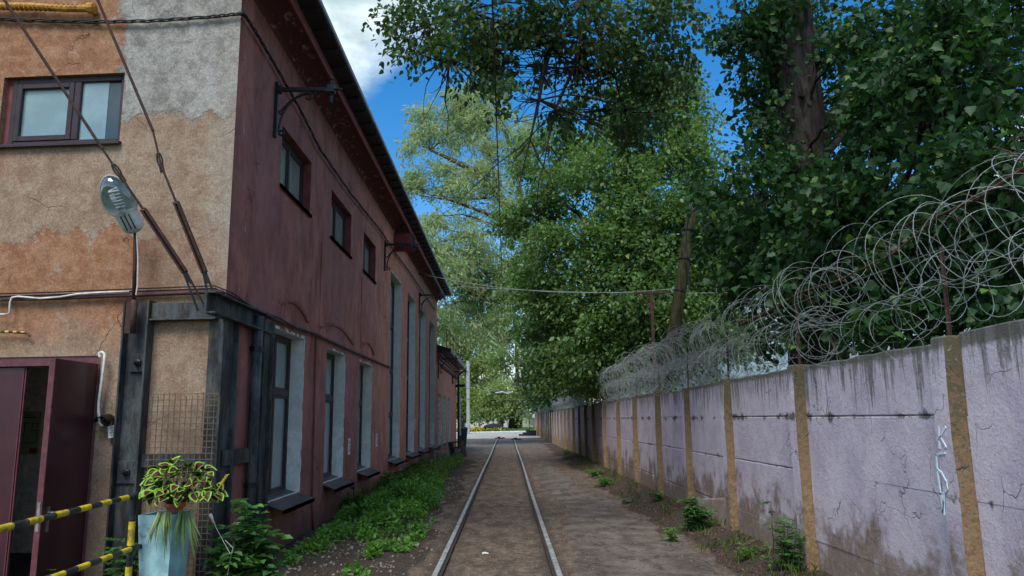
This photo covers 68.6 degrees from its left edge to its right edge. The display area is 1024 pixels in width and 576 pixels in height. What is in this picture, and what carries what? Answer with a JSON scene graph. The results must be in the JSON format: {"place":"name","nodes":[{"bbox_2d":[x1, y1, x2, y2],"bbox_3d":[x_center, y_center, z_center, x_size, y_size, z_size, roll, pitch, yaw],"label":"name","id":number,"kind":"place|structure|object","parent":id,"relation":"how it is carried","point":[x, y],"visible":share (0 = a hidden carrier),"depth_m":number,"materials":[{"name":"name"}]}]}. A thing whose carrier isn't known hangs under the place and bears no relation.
{"place":"outdoors","nodes":[
{"label":"outdoors","id":0,"kind":"place"},
{"bbox_2d":[8,438,829,575],"bbox_3d":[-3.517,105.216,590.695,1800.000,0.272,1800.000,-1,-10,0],"label":"ground","id":1,"kind":"structure","parent":0,"point":[536,455],"depth_m":12.46,"materials":[{"name":"soil"}]},
{"bbox_2d":[0,485,180,575],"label":"guard railing","id":2,"kind":"object","parent":1,"relation":"on","point":[133,497],"visible":0.87,"depth_m":6.86,"materials":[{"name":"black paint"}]},
{"bbox_2d":[94,537,138,575],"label":"bindweed","id":3,"kind":"object","parent":1,"relation":"on","point":[121,566],"visible":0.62,"depth_m":8.04,"materials":[{"name":"green plant"}]},
{"bbox_2d":[138,510,193,575],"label":"concrete planter","id":4,"kind":"object","parent":1,"relation":"on","point":[152,562],"visible":0.73,"depth_m":7.67,"materials":[{"name":"concrete"}]},
{"bbox_2d":[146,511,171,560],"bbox_3d":[-3.555,2.506,7.552,0.243,0.487,0.106,-1,-10,0],"label":"spider plant","id":5,"kind":"object","parent":4,"relation":"hanging from","point":[166,517],"visible":1,"depth_m":7.56,"materials":[{"name":"green plant"}]},
{"bbox_2d":[165,502,185,514],"bbox_3d":[-3.531,2.335,7.854,0.206,0.165,0.206,-1,-10,0],"label":"terracotta pot","id":6,"kind":"object","parent":4,"relation":"in","point":[173,508],"visible":0.64,"depth_m":7.79,"materials":[{"name":"ceramic"}]},
{"bbox_2d":[139,455,228,506],"bbox_3d":[-3.441,2.021,7.843,0.941,0.512,0.670,-1,-10,0],"label":"coleus plant","id":7,"kind":"object","parent":4,"relation":"in","point":[153,485],"visible":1,"depth_m":7.76,"materials":[{"name":"green plant"}]},
{"bbox_2d":[174,510,201,559],"bbox_3d":[-3.310,2.546,7.678,0.262,0.527,0.097,-1,-10,0],"label":"spider plant","id":8,"kind":"object","parent":4,"relation":"hanging from","point":[183,516],"visible":1,"depth_m":7.69,"materials":[{"name":"green plant"}]},
{"bbox_2d":[137,392,216,575],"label":"wire panel","id":9,"kind":"object","parent":1,"relation":"on","point":[188,453],"visible":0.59,"depth_m":8.66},
{"bbox_2d":[0,0,451,575],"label":"red building","id":10,"kind":"structure","parent":1,"relation":"on","point":[284,228],"depth_m":9.78,"materials":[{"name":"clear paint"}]},
{"bbox_2d":[0,367,28,575],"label":"door","id":11,"kind":"structure","parent":10,"relation":"in","point":[13,380],"depth_m":9.01,"materials":[{"name":"red paint"}]},
{"bbox_2d":[0,330,30,336],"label":"pipe","id":12,"kind":"object","parent":10,"relation":"attached to","point":[22,332],"visible":1,"depth_m":9.11,"materials":[{"name":"metal"}]},
{"bbox_2d":[20,411,41,454],"bbox_3d":[-7.269,2.165,11.197,0.460,0.640,0.011,-1,-10,3],"label":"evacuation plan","id":13,"kind":"object","parent":10,"relation":"attached to","point":[31,433],"visible":0.71,"depth_m":11.19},
{"bbox_2d":[0,2,97,14],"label":"gas pipe","id":14,"kind":"object","parent":10,"relation":"attached to","point":[90,8],"visible":0.98,"depth_m":9.80,"materials":[{"name":"metal"}]},
{"bbox_2d":[0,73,124,147],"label":"window","id":15,"kind":"structure","parent":10,"relation":"in","point":[35,111],"depth_m":9.76,"materials":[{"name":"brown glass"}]},
{"bbox_2d":[30,358,97,575],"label":"door","id":16,"kind":"structure","parent":10,"relation":"in","point":[71,387],"depth_m":8.32,"materials":[{"name":"red paint"}]},
{"bbox_2d":[97,351,105,426],"bbox_3d":[-4.877,1.192,8.898,0.135,0.899,0.032,-1,-10,3],"label":"grey conduit loop","id":17,"kind":"object","parent":10,"relation":"attached to","point":[101,383],"visible":1,"depth_m":8.89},
{"bbox_2d":[93,414,113,425],"bbox_3d":[-4.816,1.556,8.851,0.176,0.143,0.162,-1,-10,3],"label":"door light","id":18,"kind":"object","parent":10,"relation":"attached to","point":[108,418],"visible":0.98,"depth_m":8.83,"materials":[{"name":"black metal"}]},
{"bbox_2d":[108,425,113,437],"bbox_3d":[-4.716,1.696,8.869,0.145,0.160,0.010,-1,-10,1],"label":"paper note","id":19,"kind":"object","parent":10,"relation":"attached to","point":[110,431],"visible":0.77,"depth_m":8.87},
{"bbox_2d":[102,291,274,575],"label":"steel bracing frame","id":20,"kind":"object","parent":10,"relation":"attached to","point":[227,317],"visible":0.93,"depth_m":8.90,"materials":[{"name":"black metal"}]},
{"bbox_2d":[3,0,203,310],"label":"stay rod","id":21,"kind":"object","parent":20,"relation":"attached to","point":[166,244],"visible":1,"depth_m":8.43,"materials":[{"name":"metal"}]},
{"bbox_2d":[99,175,143,333],"bbox_3d":[-4.585,-0.398,8.801,0.365,1.810,0.576,-7,-12,33],"label":"street lamp","id":22,"kind":"object","parent":20,"relation":"attached to","point":[119,203],"visible":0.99,"depth_m":8.90,"materials":[{"name":"metal"}]},
{"bbox_2d":[96,0,218,305],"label":"stay rod","id":23,"kind":"object","parent":20,"relation":"attached to","point":[191,239],"visible":0.99,"depth_m":8.63,"materials":[{"name":"metal"}]},
{"bbox_2d":[0,289,390,367],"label":"wall conduit","id":24,"kind":"object","parent":10,"relation":"attached to","point":[124,295],"depth_m":9.15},
{"bbox_2d":[0,291,129,314],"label":"white cable","id":25,"kind":"object","parent":24,"relation":"attached to","point":[11,298],"visible":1,"depth_m":9.13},
{"bbox_2d":[0,285,319,334],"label":"thin cable","id":26,"kind":"object","parent":24,"relation":"on","point":[241,300],"visible":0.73,"depth_m":9.13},
{"bbox_2d":[0,11,435,310],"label":"twisted cable","id":27,"kind":"object","parent":10,"relation":"attached to","point":[244,15],"visible":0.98,"depth_m":9.86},
{"bbox_2d":[243,315,263,551],"bbox_3d":[-3.369,2.037,9.749,0.172,3.370,0.212,-1,-10,0],"label":"downpipe","id":28,"kind":"object","parent":10,"relation":"attached to","point":[250,483],"visible":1,"depth_m":9.74,"materials":[{"name":"metal"}]},
{"bbox_2d":[268,328,313,514],"bbox_3d":[-3.495,2.025,11.579,0.530,2.652,1.750,-1,-10,0],"label":"window","id":29,"kind":"structure","parent":10,"relation":"in","point":[285,451],"depth_m":12.20,"materials":[{"name":"grey glass"}]},
{"bbox_2d":[280,126,311,217],"bbox_3d":[-3.604,-1.857,12.273,0.230,1.002,1.820,-1,-10,0],"label":"window","id":30,"kind":"structure","parent":10,"relation":"in","point":[295,178],"depth_m":12.67,"materials":[{"name":"brown glass"}]},
{"bbox_2d":[273,76,342,137],"bbox_3d":[-3.019,-2.683,11.111,1.000,0.950,0.110,-1,-10,0],"label":"lamp bracket","id":31,"kind":"object","parent":10,"relation":"attached to","point":[331,89],"visible":1,"depth_m":11.12,"materials":[{"name":"black metal"}]},
{"bbox_2d":[311,338,316,529],"bbox_3d":[-3.446,2.527,13.088,0.033,3.298,0.252,-1,-10,0],"label":"riser pipe","id":32,"kind":"object","parent":10,"relation":"attached to","point":[313,432],"visible":1,"depth_m":13.03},
{"bbox_2d":[323,349,353,492],"bbox_3d":[-3.514,2.583,14.765,0.530,2.652,1.720,-1,-10,0],"label":"window","id":33,"kind":"structure","parent":10,"relation":"in","point":[334,402],"depth_m":15.45,"materials":[{"name":"grey glass"}]},
{"bbox_2d":[330,190,351,258],"bbox_3d":[-3.624,-1.278,15.582,0.230,1.002,2.000,-1,-10,0],"label":"window","id":34,"kind":"structure","parent":10,"relation":"in","point":[341,218],"depth_m":16.13,"materials":[{"name":"brown glass"}]},
{"bbox_2d":[357,362,379,478],"bbox_3d":[-3.532,3.129,17.888,0.530,2.652,1.700,-1,-10,0],"label":"window","id":35,"kind":"structure","parent":10,"relation":"in","point":[365,373],"depth_m":18.61,"materials":[{"name":"grey glass"}]},
{"bbox_2d":[363,232,376,284],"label":"window","id":36,"kind":"structure","parent":10,"relation":"in","point":[369,255],"depth_m":19.44,"materials":[{"name":"brown glass"}]},
{"bbox_2d":[388,272,406,465],"bbox_3d":[-3.579,2.455,22.797,0.530,5.632,2.300,-1,-10,0],"label":"window","id":37,"kind":"structure","parent":10,"relation":"in","point":[395,302],"depth_m":23.76,"materials":[{"name":"grey glass"}]},
{"bbox_2d":[384,237,419,270],"bbox_3d":[-3.079,-0.951,21.011,1.000,0.950,0.110,-1,-10,0],"label":"lamp bracket","id":38,"kind":"object","parent":10,"relation":"attached to","point":[401,245],"visible":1,"depth_m":21.02,"materials":[{"name":"black metal"}]},
{"bbox_2d":[393,233,413,251],"bbox_3d":[-3.325,-1.386,23.065,0.550,0.540,0.690,-1,-10,0],"label":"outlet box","id":39,"kind":"object","parent":10,"relation":"attached to","point":[402,237],"visible":0.77,"depth_m":22.77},
{"bbox_2d":[406,294,420,458],"bbox_3d":[-3.601,3.106,26.516,0.530,5.632,2.250,-1,-10,0],"label":"window","id":40,"kind":"structure","parent":10,"relation":"in","point":[411,303],"depth_m":27.53,"materials":[{"name":"grey glass"}]},
{"bbox_2d":[418,308,430,453],"bbox_3d":[-3.623,3.722,30.037,0.530,5.632,2.300,-1,-10,0],"label":"window","id":41,"kind":"structure","parent":10,"relation":"in","point":[422,322],"depth_m":31.09,"materials":[{"name":"grey glass"}]},
{"bbox_2d":[419,290,442,313],"bbox_3d":[-3.127,0.547,29.225,1.000,0.950,0.110,-1,-10,0],"label":"lamp bracket","id":42,"kind":"object","parent":10,"relation":"attached to","point":[431,295],"visible":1,"depth_m":29.23,"materials":[{"name":"black metal"}]},
{"bbox_2d":[429,321,438,449],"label":"window","id":43,"kind":"structure","parent":10,"relation":"in","point":[431,327],"depth_m":35.12,"materials":[{"name":"grey glass"}]},
{"bbox_2d":[411,271,673,292],"bbox_3d":[1.014,-0.276,25.563,9.477,1.152,0.120,-3,-10,13],"label":"overhead wire","id":44,"kind":"object","parent":10,"relation":"attached to","point":[422,274],"visible":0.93,"depth_m":25.78,"materials":[{"name":"metal"}]},
{"bbox_2d":[491,0,502,289],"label":"overhead wire","id":45,"kind":"object","parent":44,"relation":"attached to","point":[496,119],"visible":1,"depth_m":11.13,"materials":[{"name":"black metal"}]},
{"bbox_2d":[460,286,727,292],"bbox_3d":[2.826,0.048,24.882,9.217,0.497,0.016,-2,-10,6],"label":"overhead wire","id":46,"kind":"object","parent":44,"relation":"attached to","point":[541,290],"visible":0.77,"depth_m":25.07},
{"bbox_2d":[202,498,270,575],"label":"elder sapling","id":47,"kind":"object","parent":1,"relation":"on","point":[238,526],"visible":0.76,"depth_m":8.16,"materials":[{"name":"green plant"}]},
{"bbox_2d":[201,521,292,575],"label":"elder bush","id":48,"kind":"object","parent":1,"relation":"on","point":[248,566],"visible":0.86,"depth_m":8.15,"materials":[{"name":"green plant"}]},
{"bbox_2d":[209,513,232,574],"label":"plastic strip","id":49,"kind":"object","parent":48,"relation":"hanging from","point":[211,517],"visible":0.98,"depth_m":7.99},
{"bbox_2d":[341,487,367,507],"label":"weed","id":50,"kind":"object","parent":1,"relation":"on","point":[357,495],"visible":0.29,"depth_m":15.34,"materials":[{"name":"green plant"}]},
{"bbox_2d":[274,472,445,575],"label":"ground cover","id":51,"kind":"object","parent":1,"relation":"on","point":[428,489],"visible":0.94,"depth_m":12.97,"materials":[{"name":"green plant"}]},
{"bbox_2d":[256,477,473,575],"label":"gravel","id":52,"kind":"structure","parent":1,"relation":"on","point":[331,562],"depth_m":11.28,"materials":[{"name":"stone"}]},
{"bbox_2d":[338,458,446,513],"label":"grass","id":53,"kind":"structure","parent":1,"relation":"on","point":[374,488],"depth_m":17.55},
{"bbox_2d":[380,472,408,484],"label":"weed","id":54,"kind":"object","parent":1,"relation":"on","point":[387,475],"visible":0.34,"depth_m":19.95,"materials":[{"name":"green plant"}]},
{"bbox_2d":[397,465,422,474],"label":"weed","id":55,"kind":"object","parent":1,"relation":"on","point":[407,471],"visible":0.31,"depth_m":22.84,"materials":[{"name":"green plant"}]},
{"bbox_2d":[412,458,434,467],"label":"weed","id":56,"kind":"object","parent":1,"relation":"on","point":[416,464],"visible":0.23,"depth_m":26.39,"materials":[{"name":"green plant"}]},
{"bbox_2d":[406,452,464,488],"bbox_3d":[-2.581,6.688,28.771,1.338,0.724,17.094,-1,-10,0],"label":"ground cover","id":57,"kind":"object","parent":1,"relation":"on","point":[442,462],"visible":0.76,"depth_m":25.05,"materials":[{"name":"green plant"}]},
{"bbox_2d":[434,450,448,459],"bbox_3d":[-3.088,7.435,32.878,0.620,0.600,0.170,-1,-10,0],"label":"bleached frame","id":58,"kind":"object","parent":1,"relation":"on","point":[447,451],"visible":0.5,"depth_m":32.83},
{"bbox_2d":[436,329,466,458],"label":"red annex","id":59,"kind":"object","parent":1,"relation":"on","point":[446,404],"visible":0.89,"depth_m":41.63,"materials":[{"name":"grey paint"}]},
{"bbox_2d":[436,394,443,446],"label":"window","id":60,"kind":"structure","parent":59,"relation":"in","point":[439,395],"depth_m":37.93,"materials":[{"name":"grey paint"}]},
{"bbox_2d":[443,396,447,444],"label":"window","id":61,"kind":"structure","parent":59,"relation":"in","point":[444,397],"depth_m":40.94,"materials":[{"name":"grey paint"}]},
{"bbox_2d":[439,355,457,373],"bbox_3d":[-3.136,3.820,37.485,1.000,0.950,0.110,-1,-10,0],"label":"lamp bracket","id":62,"kind":"object","parent":59,"relation":"attached to","point":[449,359],"visible":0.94,"depth_m":37.50,"materials":[{"name":"black metal"}]},
{"bbox_2d":[448,397,452,442],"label":"window","id":63,"kind":"structure","parent":59,"relation":"in","point":[448,397],"depth_m":44.25,"materials":[{"name":"grey paint"}]},
{"bbox_2d":[452,368,467,383],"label":"lamp bracket","id":64,"kind":"object","parent":59,"relation":"attached to","point":[465,371],"visible":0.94,"depth_m":45.95,"materials":[{"name":"black metal"}]},
{"bbox_2d":[448,440,466,457],"bbox_3d":[-2.674,7.939,36.818,0.919,0.894,0.500,-1,-10,0],"label":"wooden crate rack","id":65,"kind":"object","parent":1,"relation":"on","point":[461,447],"visible":0.79,"depth_m":36.69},
{"bbox_2d":[460,427,467,446],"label":"green bin","id":66,"kind":"object","parent":1,"relation":"on","point":[463,435],"visible":0.56,"depth_m":50.28,"materials":[{"name":"plastic"}]},
{"bbox_2d":[432,439,497,575],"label":"tram rail","id":67,"kind":"object","parent":1,"relation":"on","point":[441,566],"visible":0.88,"depth_m":13.10,"materials":[{"name":"metal"}]},
{"bbox_2d":[456,378,484,426],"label":"yellow tree","id":68,"kind":"object","parent":1,"relation":"on","point":[463,405],"visible":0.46,"depth_m":115.91,"materials":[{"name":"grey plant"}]},
{"bbox_2d":[437,299,512,414],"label":"tree","id":69,"kind":"object","parent":1,"relation":"on","point":[475,367],"visible":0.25,"depth_m":147.45,"materials":[{"name":"green plant"}]},
{"bbox_2d":[456,427,500,430],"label":"flowers","id":70,"kind":"object","parent":1,"relation":"on","point":[471,429],"visible":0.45,"depth_m":114.57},
{"bbox_2d":[393,75,573,409],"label":"willow tree","id":71,"kind":"object","parent":1,"relation":"on","point":[469,263],"visible":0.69,"depth_m":58.44,"materials":[{"name":"green plant"}]},
{"bbox_2d":[460,285,484,303],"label":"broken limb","id":72,"kind":"object","parent":71,"relation":"attached to","point":[471,293],"visible":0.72,"depth_m":56.61,"materials":[{"name":"brown wood"}]},
{"bbox_2d":[456,427,534,431],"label":"verge grass","id":73,"kind":"structure","parent":1,"relation":"on","point":[516,429],"depth_m":115.56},
{"bbox_2d":[456,417,534,427],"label":"fence","id":74,"kind":"object","parent":1,"relation":"on","point":[532,423],"visible":0.06,"depth_m":137.76,"materials":[{"name":"concrete"}]},
{"bbox_2d":[470,376,532,427],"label":"round tree","id":75,"kind":"object","parent":1,"relation":"on","point":[500,410],"visible":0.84,"depth_m":121.39,"materials":[{"name":"green plant"}]},
{"bbox_2d":[478,301,532,386],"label":"tree","id":76,"kind":"object","parent":1,"relation":"on","point":[503,365],"visible":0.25,"depth_m":136.58,"materials":[{"name":"green plant"}]},
{"bbox_2d":[510,362,525,428],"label":"bare tree","id":77,"kind":"object","parent":1,"relation":"on","point":[517,419],"visible":0.2,"depth_m":123.68,"materials":[{"name":"brown plant"}]},
{"bbox_2d":[470,375,601,417],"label":"distant woods","id":78,"kind":"object","parent":1,"relation":"on","point":[509,379],"depth_m":196.57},
{"bbox_2d":[513,438,562,575],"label":"tram rail","id":79,"kind":"object","parent":1,"relation":"on","point":[554,567],"visible":0.87,"depth_m":12.82,"materials":[{"name":"metal"}]},
{"bbox_2d":[502,313,589,413],"bbox_3d":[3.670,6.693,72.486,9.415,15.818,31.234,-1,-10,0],"label":"tree","id":80,"kind":"object","parent":1,"relation":"on","point":[541,405],"visible":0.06,"depth_m":73.73,"materials":[{"name":"green plant"}]},
{"bbox_2d":[587,469,604,475],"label":"weed","id":81,"kind":"object","parent":1,"relation":"on","point":[594,473],"visible":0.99,"depth_m":24.52,"materials":[{"name":"green plant"}]},
{"bbox_2d":[594,475,609,485],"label":"weed","id":82,"kind":"object","parent":1,"relation":"on","point":[603,481],"visible":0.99,"depth_m":21.20,"materials":[{"name":"green plant"}]},
{"bbox_2d":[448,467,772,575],"bbox_3d":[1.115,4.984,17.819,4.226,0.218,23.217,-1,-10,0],"label":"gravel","id":83,"kind":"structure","parent":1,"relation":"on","point":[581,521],"depth_m":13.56,"materials":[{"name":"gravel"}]},
{"bbox_2d":[482,51,787,410],"bbox_3d":[5.389,-1.352,32.990,13.681,17.873,15.151,-1,-10,0],"label":"lime tree","id":84,"kind":"object","parent":1,"relation":"on","point":[642,253],"visible":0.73,"depth_m":28.88,"materials":[{"name":"green plant"}]},
{"bbox_2d":[634,291,667,390],"bbox_3d":[4.553,3.043,23.860,1.100,5.952,0.090,-1,-10,0],"label":"steel mast","id":85,"kind":"object","parent":1,"relation":"on","point":[651,305],"visible":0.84,"depth_m":24.26,"materials":[{"name":"metal"}]},
{"bbox_2d":[648,488,663,500],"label":"weed","id":86,"kind":"object","parent":1,"relation":"on","point":[658,497],"visible":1,"depth_m":16.18,"materials":[{"name":"green plant"}]},
{"bbox_2d":[661,527,680,541],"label":"weed","id":87,"kind":"object","parent":1,"relation":"on","point":[670,535],"visible":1,"depth_m":11.63,"materials":[{"name":"green plant"}]},
{"bbox_2d":[552,449,820,575],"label":"litter","id":88,"kind":"object","parent":1,"relation":"on","point":[691,533],"visible":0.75,"depth_m":15.04,"materials":[{"name":"brown plant"}]},
{"bbox_2d":[657,203,725,392],"bbox_3d":[5.173,1.512,21.051,3.394,8.073,0.448,-1,-10,1],"label":"wooden pole","id":89,"kind":"object","parent":1,"relation":"on","point":[679,295],"visible":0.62,"depth_m":21.22,"materials":[{"name":"brown wood"}]},
{"bbox_2d":[361,0,1023,365],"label":"poplar tree","id":90,"kind":"object","parent":1,"relation":"on","point":[902,94],"visible":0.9,"depth_m":11.28,"materials":[{"name":"green plant"}]},
{"bbox_2d":[677,497,716,530],"bbox_3d":[3.029,3.719,12.322,0.656,0.547,0.555,-8,-12,35],"label":"weed","id":91,"kind":"object","parent":1,"relation":"on","point":[697,515],"visible":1,"depth_m":12.32,"materials":[{"name":"green plant"}]},
{"bbox_2d":[565,451,832,575],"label":"grass","id":92,"kind":"structure","parent":1,"relation":"on","point":[711,524],"depth_m":10.85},
{"bbox_2d":[734,540,768,557],"bbox_3d":[3.076,3.392,9.745,0.647,0.190,0.318,6,-12,-34],"label":"weed","id":93,"kind":"object","parent":1,"relation":"on","point":[748,549],"visible":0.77,"depth_m":9.75,"materials":[{"name":"green plant"}]},
{"bbox_2d":[759,501,796,570],"bbox_3d":[3.126,2.936,8.864,0.433,0.802,0.313,-8,-13,38],"label":"weed","id":94,"kind":"object","parent":1,"relation":"on","point":[773,562],"visible":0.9,"depth_m":8.85,"materials":[{"name":"green plant"}]},
{"bbox_2d":[535,319,1023,575],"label":"concrete wall","id":95,"kind":"structure","parent":1,"relation":"on","point":[904,462],"depth_m":7.59,"materials":[{"name":"purple paint"}]},
{"bbox_2d":[534,228,1023,413],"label":"razor wire","id":96,"kind":"object","parent":95,"relation":"on","point":[582,402],"visible":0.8,"depth_m":11.74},
{"bbox_2d":[542,217,1023,411],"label":"wire stand","id":97,"kind":"object","parent":95,"relation":"on","point":[946,299],"visible":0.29,"depth_m":6.78,"materials":[{"name":"metal"}]},
{"bbox_2d":[536,151,1023,408],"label":"razor wire","id":98,"kind":"object","parent":97,"relation":"on","point":[694,332],"visible":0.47,"depth_m":9.18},
{"bbox_2d":[725,146,1023,325],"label":"dead branch","id":99,"kind":"object","parent":98,"relation":"attached to","point":[1000,183],"visible":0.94,"depth_m":6.62,"materials":[{"name":"brown wood"}]},
{"bbox_2d":[767,517,805,571],"bbox_3d":[3.300,3.000,8.799,0.447,0.585,0.581,3,-11,-22],"label":"weed","id":100,"kind":"object","parent":1,"relation":"on","point":[787,553],"visible":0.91,"depth_m":8.79,"materials":[{"name":"green plant"}]},
{"bbox_2d":[744,215,1023,366],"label":"climbing shrub","id":101,"kind":"object","parent":1,"relation":"on","point":[1009,299],"visible":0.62,"depth_m":7.79,"materials":[{"name":"green plant"}]},
{"bbox_2d":[460,394,460,434],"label":"white sign board","id":102,"kind":"object","parent":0,"point":[460,414],"visible":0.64,"depth_m":50.17,"materials":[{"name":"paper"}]},
{"bbox_2d":[456,398,532,399],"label":"overhead wire","id":103,"kind":"object","parent":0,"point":[499,399],"visible":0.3,"depth_m":72.03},
{"bbox_2d":[456,432,540,438],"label":"road","id":104,"kind":"structure","parent":0,"point":[490,435],"depth_m":89.78,"materials":[{"name":"asphalt"}]},
{"bbox_2d":[466,361,469,433],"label":"concrete lamp post","id":105,"kind":"object","parent":104,"relation":"on","point":[468,397],"visible":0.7,"depth_m":106.18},
{"bbox_2d":[456,431,525,432],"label":"kerb","id":106,"kind":"structure","parent":104,"relation":"on","point":[496,431],"depth_m":112.95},
{"bbox_2d":[483,423,504,429],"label":"car","id":107,"kind":"object","parent":104,"relation":"on","point":[493,425],"visible":0.59,"depth_m":116.49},
{"bbox_2d":[519,413,535,435],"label":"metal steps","id":108,"kind":"structure","parent":104,"relation":"on","point":[529,432],"depth_m":86.42,"materials":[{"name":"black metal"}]},
{"bbox_2d":[504,358,519,428],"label":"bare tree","id":109,"kind":"object","parent":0,"point":[512,423],"visible":0.36,"depth_m":123.67,"materials":[{"name":"brown plant"}]},
{"bbox_2d":[322,0,1023,415],"label":"sky","id":110,"kind":"structure","parent":0,"point":[385,100],"materials":[{"name":"blue"}]},
{"bbox_2d":[673,254,1014,390],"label":"metal clad building","id":111,"kind":"structure","parent":0,"point":[782,367],"depth_m":39.99,"materials":[{"name":"grey metal"}]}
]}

